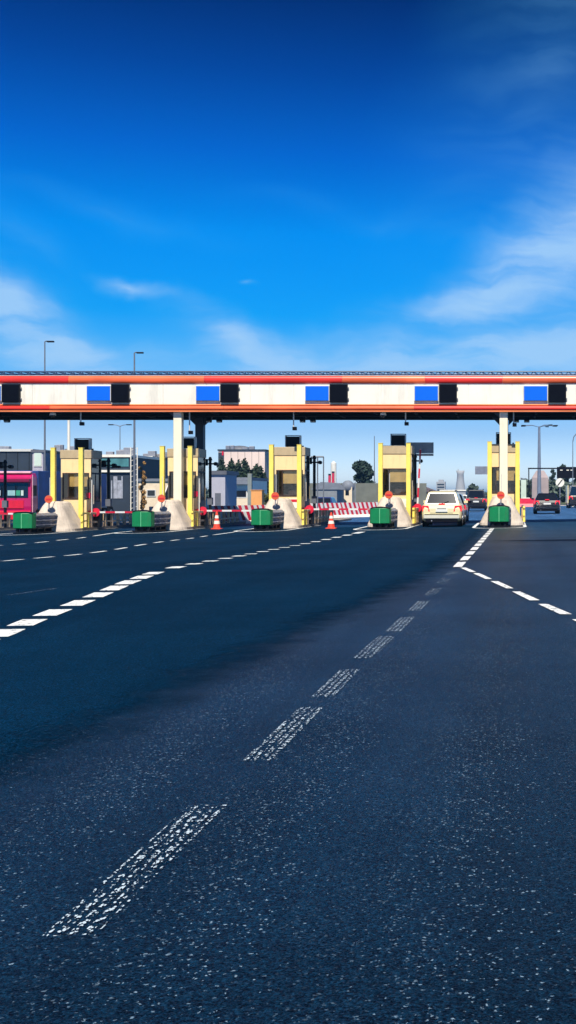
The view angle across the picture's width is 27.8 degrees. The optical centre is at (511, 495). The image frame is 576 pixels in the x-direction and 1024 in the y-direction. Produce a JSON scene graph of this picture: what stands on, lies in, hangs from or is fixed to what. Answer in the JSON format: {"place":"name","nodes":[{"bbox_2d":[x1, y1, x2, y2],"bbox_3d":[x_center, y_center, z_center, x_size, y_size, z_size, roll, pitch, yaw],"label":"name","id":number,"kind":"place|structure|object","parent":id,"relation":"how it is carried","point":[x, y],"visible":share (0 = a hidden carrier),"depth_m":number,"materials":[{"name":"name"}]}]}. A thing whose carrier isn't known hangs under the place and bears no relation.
{"place":"outdoors","nodes":[
{"label":"outdoors","id":0,"kind":"place"},
{"bbox_2d":[0,525,15,530],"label":"pavement","id":1,"kind":"structure","parent":0,"point":[7,528],"depth_m":54.40,"materials":[{"name":"concrete"}]},
{"bbox_2d":[0,460,13,527],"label":"signal post","id":2,"kind":"object","parent":1,"relation":"on","point":[5,503],"visible":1,"depth_m":54.14,"materials":[{"name":"metal"}]},
{"bbox_2d":[0,446,37,470],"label":"warehouse","id":3,"kind":"structure","parent":0,"point":[19,459],"depth_m":112.00,"materials":[{"name":"metal"}]},
{"bbox_2d":[75,522,131,530],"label":"pavement","id":4,"kind":"structure","parent":0,"point":[121,525],"depth_m":53.87,"materials":[{"name":"concrete"}]},
{"bbox_2d":[50,447,55,500],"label":"yellow post","id":5,"kind":"object","parent":4,"relation":"on","point":[53,472],"visible":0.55,"depth_m":51.25,"materials":[{"name":"metal"}]},
{"bbox_2d":[60,438,101,526],"bbox_3d":[-20.405,-0.545,53.075,1.500,4.320,1.450,0,0,0],"label":"toll booth","id":6,"kind":"object","parent":4,"relation":"on","point":[69,472],"visible":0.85,"depth_m":52.47,"materials":[{"name":"beige paint"}]},
{"bbox_2d":[62,473,88,498],"bbox_3d":[-20.405,-0.425,52.415,1.250,1.240,0.070,0,0,0],"label":"window","id":7,"kind":"structure","parent":6,"relation":"in","point":[62,473],"depth_m":52.38,"materials":[{"name":"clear glass"}]},
{"bbox_2d":[78,447,85,527],"bbox_3d":[-19.745,-0.350,51.350,0.380,3.667,0.380,0,0,0],"label":"yellow post","id":8,"kind":"object","parent":4,"relation":"on","point":[80,479],"visible":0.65,"depth_m":51.25,"materials":[{"name":"metal"}]},
{"bbox_2d":[80,512,131,527],"bbox_3d":[-19.470,1.135,54.850,0.130,0.700,8.500,0,0,0],"label":"guard rail","id":9,"kind":"object","parent":4,"relation":"on","point":[89,521],"visible":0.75,"depth_m":53.50,"materials":[{"name":"metal"}]},
{"bbox_2d":[101,458,116,525],"bbox_3d":[-19.510,-0.125,54.185,0.710,3.320,0.270,0,0,0],"label":"signal post","id":10,"kind":"object","parent":4,"relation":"on","point":[108,500],"visible":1,"depth_m":54.14,"materials":[{"name":"metal"}]},
{"bbox_2d":[88,508,132,526],"bbox_3d":[-18.265,1.045,52.535,3.100,0.880,0.430,0,0,0],"label":"boom barrier","id":11,"kind":"object","parent":4,"relation":"on","point":[97,517],"visible":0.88,"depth_m":52.35,"materials":[{"name":"metal"}]},
{"bbox_2d":[101,448,159,514],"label":"station building","id":12,"kind":"structure","parent":0,"point":[120,487],"depth_m":110.00,"materials":[{"name":"metal"}]},
{"bbox_2d":[138,461,146,509],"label":"young tree","id":13,"kind":"object","parent":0,"point":[143,502],"visible":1,"depth_m":91.96,"materials":[{"name":"brown plant"}]},
{"bbox_2d":[168,521,245,530],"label":"pavement","id":14,"kind":"structure","parent":0,"point":[212,525],"depth_m":54.18,"materials":[{"name":"concrete"}]},
{"bbox_2d":[160,446,165,495],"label":"yellow post","id":15,"kind":"object","parent":14,"relation":"on","point":[162,461],"visible":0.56,"depth_m":51.25,"materials":[{"name":"metal"}]},
{"bbox_2d":[167,437,205,524],"bbox_3d":[-15.405,-0.615,53.075,1.500,4.320,1.450,0,0,0],"label":"toll booth","id":16,"kind":"object","parent":14,"relation":"on","point":[199,463],"visible":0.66,"depth_m":52.47,"materials":[{"name":"beige paint"}]},
{"bbox_2d":[169,471,195,497],"bbox_3d":[-15.405,-0.495,52.415,1.250,1.240,0.070,0,0,0],"label":"window","id":17,"kind":"structure","parent":16,"relation":"in","point":[169,471],"depth_m":52.38,"materials":[{"name":"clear glass"}]},
{"bbox_2d":[188,446,195,525],"bbox_3d":[-14.745,-0.420,51.350,0.380,3.667,0.380,0,0,0],"label":"yellow post","id":18,"kind":"object","parent":14,"relation":"on","point":[190,478],"visible":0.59,"depth_m":51.25,"materials":[{"name":"metal"}]},
{"bbox_2d":[206,457,217,523],"bbox_3d":[-14.590,-0.195,54.185,0.710,3.320,0.270,0,0,0],"label":"signal post","id":19,"kind":"object","parent":14,"relation":"on","point":[210,498],"visible":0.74,"depth_m":54.14,"materials":[{"name":"metal"}]},
{"bbox_2d":[191,509,238,525],"bbox_3d":[-14.470,1.065,54.850,0.130,0.700,8.500,0,0,0],"label":"guard rail","id":20,"kind":"object","parent":14,"relation":"on","point":[199,520],"visible":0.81,"depth_m":54.40,"materials":[{"name":"metal"}]},
{"bbox_2d":[195,507,250,524],"bbox_3d":[-13.265,0.975,52.535,3.100,0.880,0.430,0,0,0],"label":"boom barrier","id":21,"kind":"object","parent":14,"relation":"on","point":[204,515],"visible":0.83,"depth_m":52.35,"materials":[{"name":"metal"}]},
{"bbox_2d":[0,525,488,769],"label":"road","id":22,"kind":"structure","parent":0,"point":[121,650],"depth_m":15.04,"materials":[{"name":"asphalt"}]},
{"bbox_2d":[13,511,56,533],"bbox_3d":[-20.545,1.154,48.161,1.020,0.938,2.538,0,0,0],"label":"crash cushion","id":23,"kind":"object","parent":22,"relation":"on","point":[24,522],"visible":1,"depth_m":47.18,"materials":[{"name":"green plastic"}]},
{"bbox_2d":[39,501,84,531],"bbox_3d":[-20.455,0.945,50.175,1.938,1.340,1.945,0,0,0],"label":"concrete nose","id":24,"kind":"object","parent":22,"relation":"on","point":[68,519],"visible":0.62,"depth_m":49.65,"materials":[{"name":"concrete"}]},
{"bbox_2d":[132,510,170,531],"bbox_3d":[-15.545,1.084,48.161,1.020,0.938,2.538,0,0,0],"label":"crash cushion","id":25,"kind":"object","parent":22,"relation":"on","point":[147,521],"visible":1,"depth_m":47.10,"materials":[{"name":"green plastic"}]},
{"bbox_2d":[152,500,190,529],"bbox_3d":[-15.455,0.875,50.175,1.938,1.340,1.945,0,0,0],"label":"concrete nose","id":26,"kind":"object","parent":22,"relation":"on","point":[180,519],"visible":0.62,"depth_m":49.61,"materials":[{"name":"concrete"}]},
{"bbox_2d":[0,532,362,636],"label":"lane marking","id":27,"kind":"object","parent":22,"relation":"on","point":[51,612],"visible":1,"depth_m":14.83,"materials":[{"name":"paint"}]},
{"bbox_2d":[251,508,283,530],"bbox_3d":[-10.545,1.014,48.161,1.020,0.938,2.538,0,0,0],"label":"crash cushion","id":28,"kind":"object","parent":22,"relation":"on","point":[264,519],"visible":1,"depth_m":47.02,"materials":[{"name":"green plastic"}]},
{"bbox_2d":[265,498,301,528],"bbox_3d":[-10.455,0.805,50.175,1.938,1.340,1.945,0,0,0],"label":"concrete nose","id":29,"kind":"object","parent":22,"relation":"on","point":[291,518],"visible":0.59,"depth_m":49.58,"materials":[{"name":"concrete"}]},
{"bbox_2d":[370,506,397,528],"bbox_3d":[-5.545,0.944,48.161,1.020,0.938,2.538,0,0,0],"label":"crash cushion","id":30,"kind":"object","parent":22,"relation":"on","point":[383,517],"visible":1,"depth_m":46.99,"materials":[{"name":"green plastic"}]},
{"bbox_2d":[367,497,411,526],"bbox_3d":[-5.455,0.735,50.175,1.938,1.340,1.945,0,0,0],"label":"concrete nose","id":31,"kind":"object","parent":22,"relation":"on","point":[403,517],"visible":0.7,"depth_m":49.55,"materials":[{"name":"concrete"}]},
{"bbox_2d":[422,490,467,526],"bbox_3d":[-3.080,0.603,51.173,2.060,1.668,4.478,0,0,0],"label":"estate car","id":32,"kind":"object","parent":22,"relation":"on","point":[442,506],"visible":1,"depth_m":49.06,"materials":[{"name":"beige paint"}]},
{"bbox_2d":[453,528,493,566],"bbox_3d":[-0.906,1.354,33.600,0.190,0.006,24.803,0,0,1],"label":"lane marking","id":33,"kind":"object","parent":22,"relation":"on","point":[461,564],"visible":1,"depth_m":26.93,"materials":[{"name":"paint"}]},
{"bbox_2d":[488,505,510,526],"bbox_3d":[-0.545,0.874,48.161,1.020,0.938,2.538,0,0,0],"label":"crash cushion","id":34,"kind":"object","parent":22,"relation":"on","point":[498,515],"visible":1,"depth_m":46.98,"materials":[{"name":"green plastic"}]},
{"bbox_2d":[480,495,523,525],"bbox_3d":[-0.455,0.665,50.175,1.938,1.340,1.945,0,0,0],"label":"concrete nose","id":35,"kind":"object","parent":22,"relation":"on","point":[515,516],"visible":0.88,"depth_m":49.52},
{"bbox_2d":[0,497,575,1023],"bbox_3d":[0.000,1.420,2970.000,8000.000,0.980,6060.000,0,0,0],"label":"ground","id":36,"kind":"structure","parent":0,"point":[386,835],"depth_m":4.57,"materials":[{"name":"asphalt"}]},
{"bbox_2d":[31,450,60,471],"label":"glazed annex","id":37,"kind":"object","parent":36,"relation":"on","point":[37,460],"visible":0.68,"depth_m":108.00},
{"bbox_2d":[34,452,41,466],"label":"window","id":38,"kind":"structure","parent":37,"relation":"in","point":[37,455],"depth_m":107.92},
{"bbox_2d":[44,340,53,470],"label":"street lamp","id":39,"kind":"object","parent":36,"relation":"on","point":[45,420],"visible":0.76,"depth_m":87.95,"materials":[{"name":"metal"}]},
{"bbox_2d":[0,471,113,524],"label":"lorry","id":40,"kind":"object","parent":36,"relation":"on","point":[28,491],"visible":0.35,"depth_m":63.69,"materials":[{"name":"paint"}]},
{"bbox_2d":[130,447,137,510],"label":"lattice mast","id":41,"kind":"object","parent":36,"relation":"on","point":[132,476],"visible":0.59,"depth_m":94.97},
{"bbox_2d":[133,352,143,510],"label":"street lamp","id":42,"kind":"object","parent":36,"relation":"on","point":[134,476],"visible":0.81,"depth_m":89.93,"materials":[{"name":"metal"}]},
{"bbox_2d":[138,479,167,509],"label":"booth","id":43,"kind":"object","parent":36,"relation":"on","point":[152,488],"visible":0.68,"depth_m":100.00,"materials":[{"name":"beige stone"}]},
{"bbox_2d":[212,471,238,505],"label":"utility block","id":44,"kind":"structure","parent":36,"relation":"on","point":[224,488],"depth_m":72.00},
{"bbox_2d":[42,602,427,935],"bbox_3d":[-1.249,1.359,8.930,0.176,0.006,10.946,0,0,1],"label":"worn lane marking","id":45,"kind":"object","parent":36,"relation":"on","point":[160,858],"visible":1,"depth_m":4.33,"materials":[{"name":"white paint"}]},
{"bbox_2d":[232,459,244,476],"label":"conifer","id":46,"kind":"object","parent":36,"relation":"on","point":[238,468],"visible":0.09,"depth_m":148.78,"materials":[{"name":"green plant"}]},
{"bbox_2d":[217,445,274,488],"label":"factory hall","id":47,"kind":"structure","parent":36,"relation":"on","point":[252,455],"depth_m":185.00,"materials":[{"name":"metal"}]},
{"bbox_2d":[241,458,250,476],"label":"conifer","id":48,"kind":"object","parent":36,"relation":"on","point":[246,466],"visible":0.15,"depth_m":152.76,"materials":[{"name":"green plant"}]},
{"bbox_2d":[237,477,268,504],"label":"office","id":49,"kind":"structure","parent":36,"relation":"on","point":[242,488],"depth_m":98.00,"materials":[{"name":"glass"}]},
{"bbox_2d":[248,463,274,493],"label":"conifer","id":50,"kind":"object","parent":36,"relation":"on","point":[256,471],"visible":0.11,"depth_m":111.65,"materials":[{"name":"green plant"}]},
{"bbox_2d":[0,371,575,505],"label":"toll canopy","id":51,"kind":"object","parent":36,"relation":"on","point":[497,398],"visible":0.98,"depth_m":51.36,"materials":[{"name":"metal"}]},
{"bbox_2d":[2,384,21,402],"bbox_3d":[-22.905,-4.665,51.270,0.870,0.840,0.172,0,0,0],"label":"display board","id":52,"kind":"object","parent":51,"relation":"attached to","point":[11,393],"visible":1,"depth_m":51.18,"materials":[{"name":"black plastic"}]},
{"bbox_2d":[86,386,110,400],"bbox_3d":[-18.920,-4.660,51.294,1.120,0.720,0.125,0,0,0],"label":"blue sign","id":53,"kind":"object","parent":51,"relation":"attached to","point":[98,393],"visible":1,"depth_m":51.23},
{"bbox_2d":[111,384,130,402],"bbox_3d":[-17.905,-4.665,51.270,0.870,0.840,0.172,0,0,0],"label":"display board","id":54,"kind":"object","parent":51,"relation":"attached to","point":[120,393],"visible":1,"depth_m":51.18,"materials":[{"name":"black plastic"}]},
{"bbox_2d":[196,386,219,400],"bbox_3d":[-13.920,-4.660,51.294,1.120,0.720,0.125,0,0,0],"label":"blue sign","id":55,"kind":"object","parent":51,"relation":"attached to","point":[207,393],"visible":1,"depth_m":51.23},
{"bbox_2d":[220,384,239,402],"bbox_3d":[-12.905,-4.665,51.270,0.870,0.840,0.172,0,0,0],"label":"display board","id":56,"kind":"object","parent":51,"relation":"attached to","point":[229,393],"visible":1,"depth_m":51.18,"materials":[{"name":"black plastic"}]},
{"bbox_2d":[305,386,329,400],"bbox_3d":[-8.920,-4.660,51.294,1.120,0.720,0.125,0,0,0],"label":"blue sign","id":57,"kind":"object","parent":51,"relation":"attached to","point":[317,393],"visible":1,"depth_m":51.23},
{"bbox_2d":[330,384,348,402],"bbox_3d":[-7.905,-4.665,51.270,0.870,0.840,0.172,0,0,0],"label":"display board","id":58,"kind":"object","parent":51,"relation":"attached to","point":[338,393],"visible":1,"depth_m":51.18,"materials":[{"name":"black plastic"}]},
{"bbox_2d":[414,386,438,400],"bbox_3d":[-3.920,-4.660,51.294,1.120,0.720,0.125,0,0,0],"label":"blue sign","id":59,"kind":"object","parent":51,"relation":"attached to","point":[426,393],"visible":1,"depth_m":51.23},
{"bbox_2d":[439,384,457,402],"bbox_3d":[-2.905,-4.665,51.270,0.870,0.840,0.172,0,0,0],"label":"display board","id":60,"kind":"object","parent":51,"relation":"attached to","point":[447,393],"visible":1,"depth_m":51.18,"materials":[{"name":"black plastic"}]},
{"bbox_2d":[523,386,547,400],"bbox_3d":[1.080,-4.660,51.294,1.120,0.720,0.125,0,0,0],"label":"blue sign","id":61,"kind":"object","parent":51,"relation":"attached to","point":[535,393],"visible":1,"depth_m":51.23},
{"bbox_2d":[548,384,566,402],"bbox_3d":[2.095,-4.665,51.270,0.870,0.840,0.172,0,0,0],"label":"display board","id":62,"kind":"object","parent":51,"relation":"attached to","point":[556,393],"visible":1,"depth_m":51.18,"materials":[{"name":"black plastic"}]},
{"bbox_2d":[311,482,345,502],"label":"grey shed","id":63,"kind":"structure","parent":36,"relation":"on","point":[335,491],"depth_m":120.00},
{"bbox_2d":[352,459,375,482],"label":"deciduous tree","id":64,"kind":"object","parent":36,"relation":"on","point":[363,470],"visible":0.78,"depth_m":159.37,"materials":[{"name":"green plant"}]},
{"bbox_2d":[310,482,426,505],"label":"noise wall","id":65,"kind":"structure","parent":36,"relation":"on","point":[365,492],"depth_m":140.00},
{"bbox_2d":[436,480,445,490],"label":"tower block","id":66,"kind":"structure","parent":36,"relation":"on","point":[440,484],"depth_m":700.00,"materials":[{"name":"concrete"}]},
{"bbox_2d":[462,568,575,620],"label":"lane marking","id":67,"kind":"object","parent":36,"relation":"on","point":[548,606],"visible":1,"depth_m":14.96,"materials":[{"name":"paint"}]},
{"bbox_2d":[532,470,548,497],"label":"tent hall","id":68,"kind":"structure","parent":36,"relation":"on","point":[544,483],"depth_m":165.00,"materials":[{"name":"white fabric"}]},
{"bbox_2d":[508,539,575,540],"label":"road patch","id":69,"kind":"object","parent":36,"relation":"on","point":[547,540],"visible":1,"depth_m":33.09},
{"bbox_2d":[528,467,575,497],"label":"sign gantry","id":70,"kind":"object","parent":36,"relation":"on","point":[564,472],"visible":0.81,"depth_m":139.65,"materials":[{"name":"metal"}]},
{"bbox_2d":[0,0,575,491],"label":"sky","id":71,"kind":"structure","parent":0,"point":[187,185],"materials":[{"name":"blue"}]},
{"bbox_2d":[299,518,351,527],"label":"pavement","id":72,"kind":"structure","parent":0,"point":[336,520],"depth_m":56.78,"materials":[{"name":"concrete"}]},
{"bbox_2d":[269,444,273,499],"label":"yellow post","id":73,"kind":"object","parent":72,"relation":"on","point":[271,468],"visible":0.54,"depth_m":51.25,"materials":[{"name":"metal"}]},
{"bbox_2d":[274,435,309,523],"bbox_3d":[-10.405,-0.685,53.075,1.500,4.320,1.450,0,0,0],"label":"toll booth","id":74,"kind":"object","parent":72,"relation":"on","point":[286,471],"visible":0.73,"depth_m":52.47,"materials":[{"name":"yellow metal"}]},
{"bbox_2d":[276,470,302,495],"bbox_3d":[-10.405,-0.565,52.415,1.250,1.240,0.070,0,0,0],"label":"window","id":75,"kind":"structure","parent":74,"relation":"in","point":[276,470],"depth_m":52.38,"materials":[{"name":"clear glass"}]},
{"bbox_2d":[297,444,301,519],"bbox_3d":[-9.745,-0.490,51.350,0.380,3.667,0.380,0,0,0],"label":"yellow post","id":76,"kind":"object","parent":72,"relation":"on","point":[299,479],"visible":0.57,"depth_m":51.25,"materials":[{"name":"metal"}]},
{"bbox_2d":[310,455,321,522],"bbox_3d":[-9.550,-0.265,54.185,0.710,3.320,0.270,0,0,0],"label":"signal post","id":77,"kind":"object","parent":72,"relation":"on","point":[314,496],"visible":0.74,"depth_m":54.13,"materials":[{"name":"metal"}]},
{"bbox_2d":[302,509,333,524],"bbox_3d":[-9.470,0.995,54.850,0.130,0.700,8.500,0,0,0],"label":"guard rail","id":78,"kind":"object","parent":72,"relation":"on","point":[322,515],"visible":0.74,"depth_m":54.44,"materials":[{"name":"metal"}]},
{"bbox_2d":[302,505,367,523],"bbox_3d":[-8.265,0.905,52.535,3.100,0.880,0.430,0,0,0],"label":"boom barrier","id":79,"kind":"object","parent":72,"relation":"on","point":[311,514],"visible":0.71,"depth_m":52.35,"materials":[{"name":"metal"}]},
{"bbox_2d":[369,521,421,527],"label":"pavement","id":80,"kind":"structure","parent":0,"point":[414,524],"depth_m":51.71,"materials":[{"name":"concrete"}]},
{"bbox_2d":[378,443,382,502],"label":"yellow post","id":81,"kind":"object","parent":80,"relation":"on","point":[380,470],"visible":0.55,"depth_m":51.25,"materials":[{"name":"metal"}]},
{"bbox_2d":[383,434,414,518],"bbox_3d":[-5.405,-0.755,53.075,1.500,4.320,1.450,0,0,0],"label":"toll booth","id":82,"kind":"object","parent":80,"relation":"on","point":[394,458],"visible":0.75,"depth_m":52.47,"materials":[{"name":"yellow metal"}]},
{"bbox_2d":[406,443,410,516],"bbox_3d":[-4.745,-0.560,51.350,0.380,3.667,0.380,0,0,0],"label":"yellow post","id":83,"kind":"object","parent":80,"relation":"on","point":[408,477],"visible":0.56,"depth_m":51.25,"materials":[{"name":"metal"}]},
{"bbox_2d":[412,449,421,521],"bbox_3d":[-4.540,-0.457,53.135,0.550,3.464,0.430,0,0,0],"label":"boom barrier","id":84,"kind":"object","parent":80,"relation":"on","point":[417,505],"visible":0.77,"depth_m":52.95,"materials":[{"name":"metal"}]},
{"bbox_2d":[412,508,421,522],"bbox_3d":[-4.470,0.925,54.850,0.130,0.700,8.500,0,0,0],"label":"guard rail","id":85,"kind":"object","parent":80,"relation":"on","point":[415,516],"visible":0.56,"depth_m":51.35,"materials":[{"name":"metal"}]},
{"bbox_2d":[414,454,422,504],"bbox_3d":[-4.670,-0.335,54.185,0.710,3.320,0.270,0,0,0],"label":"signal post","id":86,"kind":"object","parent":80,"relation":"on","point":[415,478],"visible":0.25,"depth_m":54.14,"materials":[{"name":"metal"}]},
{"bbox_2d":[229,506,575,525],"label":"road","id":87,"kind":"structure","parent":0,"point":[565,514],"depth_m":69.07,"materials":[{"name":"asphalt"}]},
{"bbox_2d":[212,506,234,521],"bbox_3d":[-15.500,1.063,59.925,0.440,1.000,1.510,0,0,41],"label":"striped barrier","id":88,"kind":"object","parent":87,"relation":"on","point":[221,507],"visible":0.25,"depth_m":59.98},
{"bbox_2d":[234,505,257,523],"bbox_3d":[-14.500,1.049,61.075,0.440,1.000,1.510,0,0,41],"label":"striped barrier","id":89,"kind":"object","parent":87,"relation":"on","point":[245,516],"visible":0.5,"depth_m":60.98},
{"bbox_2d":[248,474,251,504],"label":"concrete pillar","id":90,"kind":"structure","parent":87,"relation":"on","point":[249,487],"depth_m":93.83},
{"bbox_2d":[251,490,263,504],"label":"orange kiosk","id":91,"kind":"object","parent":87,"relation":"on","point":[257,497],"visible":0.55,"depth_m":86.00,"materials":[{"name":"metal"}]},
{"bbox_2d":[311,456,323,507],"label":"portal frame","id":92,"kind":"object","parent":87,"relation":"on","point":[317,457],"visible":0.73,"depth_m":65.97,"materials":[{"name":"metal"}]},
{"bbox_2d":[318,497,339,502],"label":"blue car","id":93,"kind":"object","parent":87,"relation":"on","point":[328,500],"visible":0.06,"depth_m":92.59,"materials":[{"name":"paint"}]},
{"bbox_2d":[324,503,342,517],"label":"striped barrier","id":94,"kind":"object","parent":87,"relation":"on","point":[336,513],"visible":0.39,"depth_m":75.15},
{"bbox_2d":[342,480,353,502],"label":"cream turret","id":95,"kind":"object","parent":87,"relation":"on","point":[348,485],"visible":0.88,"depth_m":126.00,"materials":[{"name":"beige concrete"}]},
{"bbox_2d":[341,503,359,516],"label":"striped barrier","id":96,"kind":"object","parent":87,"relation":"on","point":[349,513],"visible":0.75,"depth_m":75.95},
{"bbox_2d":[358,502,374,516],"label":"striped barrier","id":97,"kind":"object","parent":87,"relation":"on","point":[365,513],"visible":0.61,"depth_m":76.84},
{"bbox_2d":[459,494,470,521],"bbox_3d":[-3.233,0.689,59.423,2.060,1.500,4.378,0,0,0],"label":"dark car","id":98,"kind":"object","parent":87,"relation":"on","point":[466,508],"visible":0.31,"depth_m":58.07,"materials":[{"name":"black paint"}]},
{"bbox_2d":[465,489,486,510],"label":"suv","id":99,"kind":"object","parent":87,"relation":"on","point":[477,499],"visible":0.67,"depth_m":99.08,"materials":[{"name":"black paint"}]},
{"bbox_2d":[475,466,486,473],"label":"lane sign","id":100,"kind":"object","parent":87,"relation":"on","point":[480,469],"visible":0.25,"depth_m":91.97,"materials":[{"name":"metal"}]},
{"bbox_2d":[531,493,559,513],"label":"saloon car","id":101,"kind":"object","parent":87,"relation":"on","point":[546,501],"visible":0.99,"depth_m":78.04,"materials":[{"name":"black paint"}]},
{"bbox_2d":[565,485,575,507],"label":"van","id":102,"kind":"object","parent":87,"relation":"on","point":[570,497],"visible":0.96,"depth_m":108.09,"materials":[{"name":"white paint"}]},
{"bbox_2d":[407,442,433,455],"bbox_3d":[-4.585,-0.611,56.047,1.330,4.058,0.185,0,0,0],"label":"lane sign","id":103,"kind":"object","parent":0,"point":[426,447],"visible":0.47,"depth_m":55.97,"materials":[{"name":"metal"}]},
{"bbox_2d":[455,469,464,489],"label":"cooling tower","id":104,"kind":"structure","parent":0,"point":[460,484],"depth_m":757.79,"materials":[{"name":"concrete"}]},
{"bbox_2d":[521,478,526,497],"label":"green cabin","id":105,"kind":"object","parent":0,"point":[523,487],"visible":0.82,"depth_m":172.00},
{"bbox_2d":[520,498,534,506],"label":"red barrier block","id":106,"kind":"object","parent":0,"point":[527,502],"depth_m":127.85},
{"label":"grass verge","id":107,"kind":"structure","parent":0,"visible":0},
{"bbox_2d":[521,424,557,493],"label":"street lamp","id":108,"kind":"object","parent":107,"relation":"on","point":[539,470],"visible":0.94,"depth_m":149.83,"materials":[{"name":"metal"}]},
{"bbox_2d":[520,478,575,501],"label":"hedge","id":109,"kind":"object","parent":107,"relation":"on","point":[560,492],"visible":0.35,"depth_m":187.93,"materials":[{"name":"green plant"}]},
{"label":"pavement","id":110,"kind":"structure","parent":0,"visible":0},
{"bbox_2d":[487,441,491,507],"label":"yellow post","id":111,"kind":"object","parent":110,"relation":"on","point":[489,470],"visible":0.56,"depth_m":51.25,"materials":[{"name":"metal"}]},
{"bbox_2d":[492,432,514,503],"bbox_3d":[-0.405,-0.825,53.075,1.500,4.320,1.450,0,0,0],"label":"toll booth","id":112,"kind":"object","parent":110,"relation":"on","point":[496,469],"visible":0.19,"depth_m":52.47,"materials":[{"name":"beige concrete"}]},
{"bbox_2d":[515,441,519,513],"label":"yellow post","id":113,"kind":"object","parent":110,"relation":"on","point":[517,474],"visible":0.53,"depth_m":51.25,"materials":[{"name":"metal"}]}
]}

